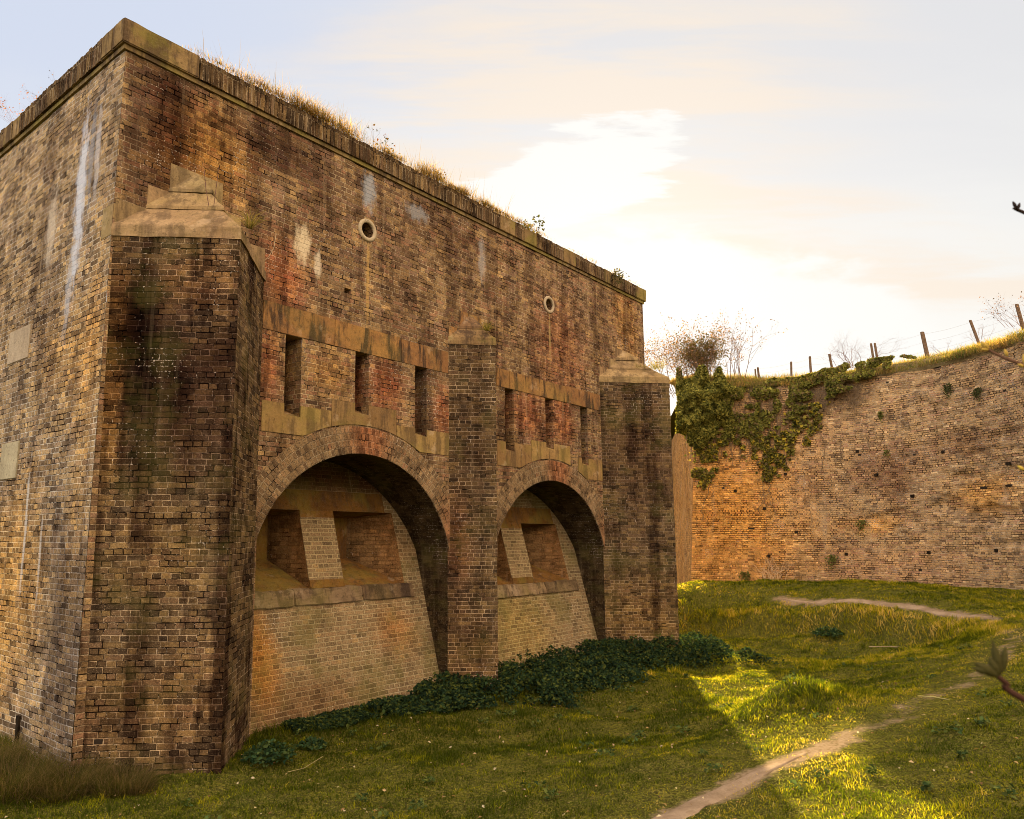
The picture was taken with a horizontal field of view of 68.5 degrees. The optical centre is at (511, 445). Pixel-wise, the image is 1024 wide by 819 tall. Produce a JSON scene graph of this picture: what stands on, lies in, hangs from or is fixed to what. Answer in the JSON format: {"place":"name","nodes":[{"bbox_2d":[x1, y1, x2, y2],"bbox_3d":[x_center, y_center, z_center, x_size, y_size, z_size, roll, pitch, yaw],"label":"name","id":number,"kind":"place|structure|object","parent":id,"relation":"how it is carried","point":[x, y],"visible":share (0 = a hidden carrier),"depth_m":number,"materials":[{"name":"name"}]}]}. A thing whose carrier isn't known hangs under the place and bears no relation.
{"place":"outdoors","nodes":[
{"label":"outdoors","id":0,"kind":"place"},
{"bbox_2d":[181,44,639,285],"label":"dry grass","id":1,"kind":"structure","parent":0,"point":[306,107],"depth_m":13.01,"materials":[{"name":"beige plant"}]},
{"bbox_2d":[0,577,1023,818],"bbox_3d":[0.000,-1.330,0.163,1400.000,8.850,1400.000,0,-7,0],"label":"ground","id":2,"kind":"structure","parent":0,"point":[844,740],"depth_m":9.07,"materials":[{"name":"green plant"}]},
{"bbox_2d":[0,727,48,770],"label":"grass tussock","id":3,"kind":"object","parent":2,"relation":"on","point":[13,748],"depth_m":9.15,"materials":[{"name":"green plant"}]},
{"bbox_2d":[0,741,85,812],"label":"grass tussock","id":4,"kind":"object","parent":2,"relation":"on","point":[15,788],"depth_m":8.41,"materials":[{"name":"green plant"}]},
{"bbox_2d":[1,748,124,811],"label":"grass tussock","id":5,"kind":"object","parent":2,"relation":"on","point":[67,788],"depth_m":8.41,"materials":[{"name":"green plant"}]},
{"bbox_2d":[71,755,174,803],"bbox_3d":[-4.440,3.921,8.594,1.319,0.631,1.257,-4,-8,30],"label":"grass tussock","id":6,"kind":"object","parent":2,"relation":"on","point":[127,782],"depth_m":8.51,"materials":[{"name":"green plant"}]},
{"bbox_2d":[240,738,296,767],"bbox_3d":[-3.113,3.911,9.643,0.678,0.283,0.715,0,-7,0],"label":"leafy plant","id":7,"kind":"object","parent":2,"relation":"on","point":[268,750],"visible":0.99,"depth_m":9.54,"materials":[{"name":"green plant"}]},
{"bbox_2d":[296,735,326,749],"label":"leafy plant","id":8,"kind":"object","parent":2,"relation":"on","point":[301,743],"visible":0.94,"depth_m":10.30,"materials":[{"name":"green plant"}]},
{"bbox_2d":[0,17,679,775],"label":"brick fort","id":9,"kind":"structure","parent":2,"relation":"on","point":[338,447],"depth_m":11.88,"materials":[{"name":"brick"}]},
{"bbox_2d":[0,441,19,479],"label":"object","id":10,"kind":"structure","parent":9,"relation":"in","point":[10,451],"depth_m":11.17,"materials":[{"name":"stone"}]},
{"bbox_2d":[0,85,36,121],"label":"bramble","id":11,"kind":"object","parent":9,"relation":"on","point":[13,107],"visible":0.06,"depth_m":13.61,"materials":[{"name":"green plant"}]},
{"bbox_2d":[7,323,31,364],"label":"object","id":12,"kind":"structure","parent":9,"relation":"in","point":[19,340],"depth_m":11.46,"materials":[{"name":"stone"}]},
{"bbox_2d":[230,201,269,236],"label":"grass tuft","id":13,"kind":"object","parent":9,"relation":"on","point":[250,224],"visible":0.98,"depth_m":10.20,"materials":[{"name":"green plant"}]},
{"bbox_2d":[194,31,512,216],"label":"seed stalks","id":14,"kind":"object","parent":9,"relation":"on","point":[336,121],"visible":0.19,"depth_m":12.98,"materials":[{"name":"brown plant"}]},
{"bbox_2d":[367,124,399,153],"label":"bramble","id":15,"kind":"object","parent":9,"relation":"on","point":[380,139],"visible":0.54,"depth_m":13.99,"materials":[{"name":"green plant"}]},
{"bbox_2d":[475,318,498,332],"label":"grass tuft","id":16,"kind":"object","parent":9,"relation":"on","point":[486,328],"visible":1,"depth_m":14.87,"materials":[{"name":"green plant"}]},
{"bbox_2d":[522,215,544,234],"bbox_3d":[0.446,-5.078,17.628,0.697,0.513,1.028,0,-7,0],"label":"sapling","id":17,"kind":"object","parent":9,"relation":"on","point":[539,221],"visible":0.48,"depth_m":17.48,"materials":[{"name":"green plant"}]},
{"bbox_2d":[609,268,629,287],"bbox_3d":[2.706,-4.426,20.007,0.622,0.548,0.687,5,-9,-38],"label":"small sapling","id":18,"kind":"object","parent":9,"relation":"on","point":[618,276],"visible":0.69,"depth_m":19.84,"materials":[{"name":"green plant"}]},
{"bbox_2d":[643,357,668,370],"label":"grass tuft","id":19,"kind":"object","parent":9,"relation":"on","point":[655,367],"visible":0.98,"depth_m":19.49,"materials":[{"name":"beige plant"}]},
{"bbox_2d":[5,644,1022,818],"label":"fallen leaves","id":20,"kind":"object","parent":2,"relation":"on","point":[384,789],"visible":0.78,"depth_m":8.84,"materials":[{"name":"brown plant"}]},
{"bbox_2d":[280,629,784,733],"bbox_3d":[1.623,4.387,14.515,3.888,0.674,11.757,-6,-9,39],"label":"ground cover","id":21,"kind":"object","parent":2,"relation":"on","point":[606,660],"visible":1,"depth_m":14.24,"materials":[{"name":"green plant"}]},
{"bbox_2d":[181,643,1023,818],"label":"turf weeds","id":22,"kind":"object","parent":2,"relation":"on","point":[926,785],"visible":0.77,"depth_m":8.57,"materials":[{"name":"green plant"}]},
{"bbox_2d":[751,552,793,580],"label":"twiggy bush","id":23,"kind":"object","parent":2,"relation":"on","point":[771,566],"visible":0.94,"depth_m":27.65,"materials":[{"name":"brown plant"}]},
{"bbox_2d":[811,626,844,636],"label":"leafy plant","id":24,"kind":"object","parent":2,"relation":"on","point":[827,633],"visible":0.98,"depth_m":19.94,"materials":[{"name":"green plant"}]},
{"bbox_2d":[672,342,1023,589],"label":"retaining wall","id":25,"kind":"structure","parent":2,"relation":"on","point":[936,496],"depth_m":26.54,"materials":[{"name":"brick"}]},
{"bbox_2d":[739,571,751,581],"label":"wall weed","id":26,"kind":"object","parent":25,"relation":"attached to","point":[744,574],"depth_m":28.63,"materials":[{"name":"green plant"}]},
{"bbox_2d":[675,354,916,519],"bbox_3d":[10.472,-0.310,28.397,8.689,6.249,1.791,-3,-8,23],"label":"ivy","id":27,"kind":"object","parent":25,"relation":"attached to","point":[705,412],"visible":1,"depth_m":29.30,"materials":[{"name":"green plant"}]},
{"bbox_2d":[825,554,837,568],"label":"wall weed","id":28,"kind":"object","parent":25,"relation":"attached to","point":[831,556],"depth_m":27.35,"materials":[{"name":"green plant"}]},
{"bbox_2d":[855,520,869,534],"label":"wall weed","id":29,"kind":"object","parent":25,"relation":"attached to","point":[862,523],"depth_m":26.83,"materials":[{"name":"green plant"}]},
{"bbox_2d":[877,411,883,422],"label":"wall weed","id":30,"kind":"object","parent":25,"relation":"attached to","point":[879,413],"depth_m":26.87,"materials":[{"name":"green plant"}]},
{"bbox_2d":[882,449,890,457],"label":"wall weed","id":31,"kind":"object","parent":25,"relation":"attached to","point":[885,452],"depth_m":26.52,"materials":[{"name":"green plant"}]},
{"bbox_2d":[940,383,953,404],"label":"wall weed","id":32,"kind":"object","parent":25,"relation":"attached to","point":[945,390],"depth_m":24.90,"materials":[{"name":"green plant"}]},
{"bbox_2d":[969,387,982,406],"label":"wall weed","id":33,"kind":"object","parent":25,"relation":"attached to","point":[977,392],"depth_m":23.89,"materials":[{"name":"green plant"}]},
{"bbox_2d":[869,646,897,647],"bbox_3d":[9.101,4.859,18.138,0.928,0.048,0.036,-2,-7,13],"label":"stick","id":34,"kind":"object","parent":2,"relation":"on","point":[884,646],"visible":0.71,"depth_m":18.16,"materials":[{"name":"beige wood"}]},
{"bbox_2d":[973,201,1023,702],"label":"budding shrub","id":35,"kind":"object","parent":2,"relation":"on","point":[996,666],"visible":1,"depth_m":0.75,"materials":[{"name":"brown plant"}]},
{"bbox_2d":[0,0,1023,414],"label":"sky","id":36,"kind":"structure","parent":0,"point":[818,169],"materials":[{"name":"white"}]},
{"bbox_2d":[652,752,808,818],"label":"path","id":37,"kind":"structure","parent":0,"point":[686,809],"depth_m":7.45,"materials":[{"name":"beige soil"}]},
{"bbox_2d":[669,328,1023,438],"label":"hill","id":38,"kind":"structure","parent":0,"point":[674,416],"depth_m":26.30,"materials":[{"name":"green plant"}]},
{"bbox_2d":[644,309,734,397],"bbox_3d":[7.030,-3.723,31.313,4.992,3.408,4.456,3,-7,-20],"label":"bush","id":39,"kind":"object","parent":38,"relation":"on","point":[671,355],"visible":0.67,"depth_m":30.57,"materials":[{"name":"brown plant"}]},
{"bbox_2d":[665,329,730,378],"bbox_3d":[7.600,-3.673,30.780,2.696,2.380,2.835,0,-7,0],"label":"bush","id":40,"kind":"object","parent":38,"relation":"on","point":[703,350],"visible":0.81,"depth_m":30.51,"materials":[{"name":"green plant"}]},
{"bbox_2d":[712,308,783,379],"bbox_3d":[9.385,-4.020,30.858,2.981,2.883,3.374,0,-7,0],"label":"bush","id":41,"kind":"object","parent":38,"relation":"on","point":[737,352],"visible":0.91,"depth_m":30.41,"materials":[{"name":"brown plant"}]},
{"bbox_2d":[820,332,902,369],"bbox_3d":[13.326,-3.739,29.042,2.495,1.584,3.327,5,-9,-37],"label":"thorn bush","id":42,"kind":"object","parent":38,"relation":"on","point":[853,352],"visible":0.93,"depth_m":29.01,"materials":[{"name":"brown plant"}]},
{"bbox_2d":[754,304,1023,377],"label":"wire fence","id":43,"kind":"object","parent":38,"relation":"on","point":[924,342],"visible":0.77,"depth_m":27.11,"materials":[{"name":"brown wood"}]},
{"bbox_2d":[979,291,1023,326],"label":"bramble","id":44,"kind":"object","parent":38,"relation":"on","point":[997,313],"visible":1,"depth_m":23.81,"materials":[{"name":"brown plant"}]},
{"bbox_2d":[782,598,989,617],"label":"path","id":45,"kind":"structure","parent":0,"point":[909,606],"depth_m":19.76,"materials":[{"name":"beige soil"}]}
]}

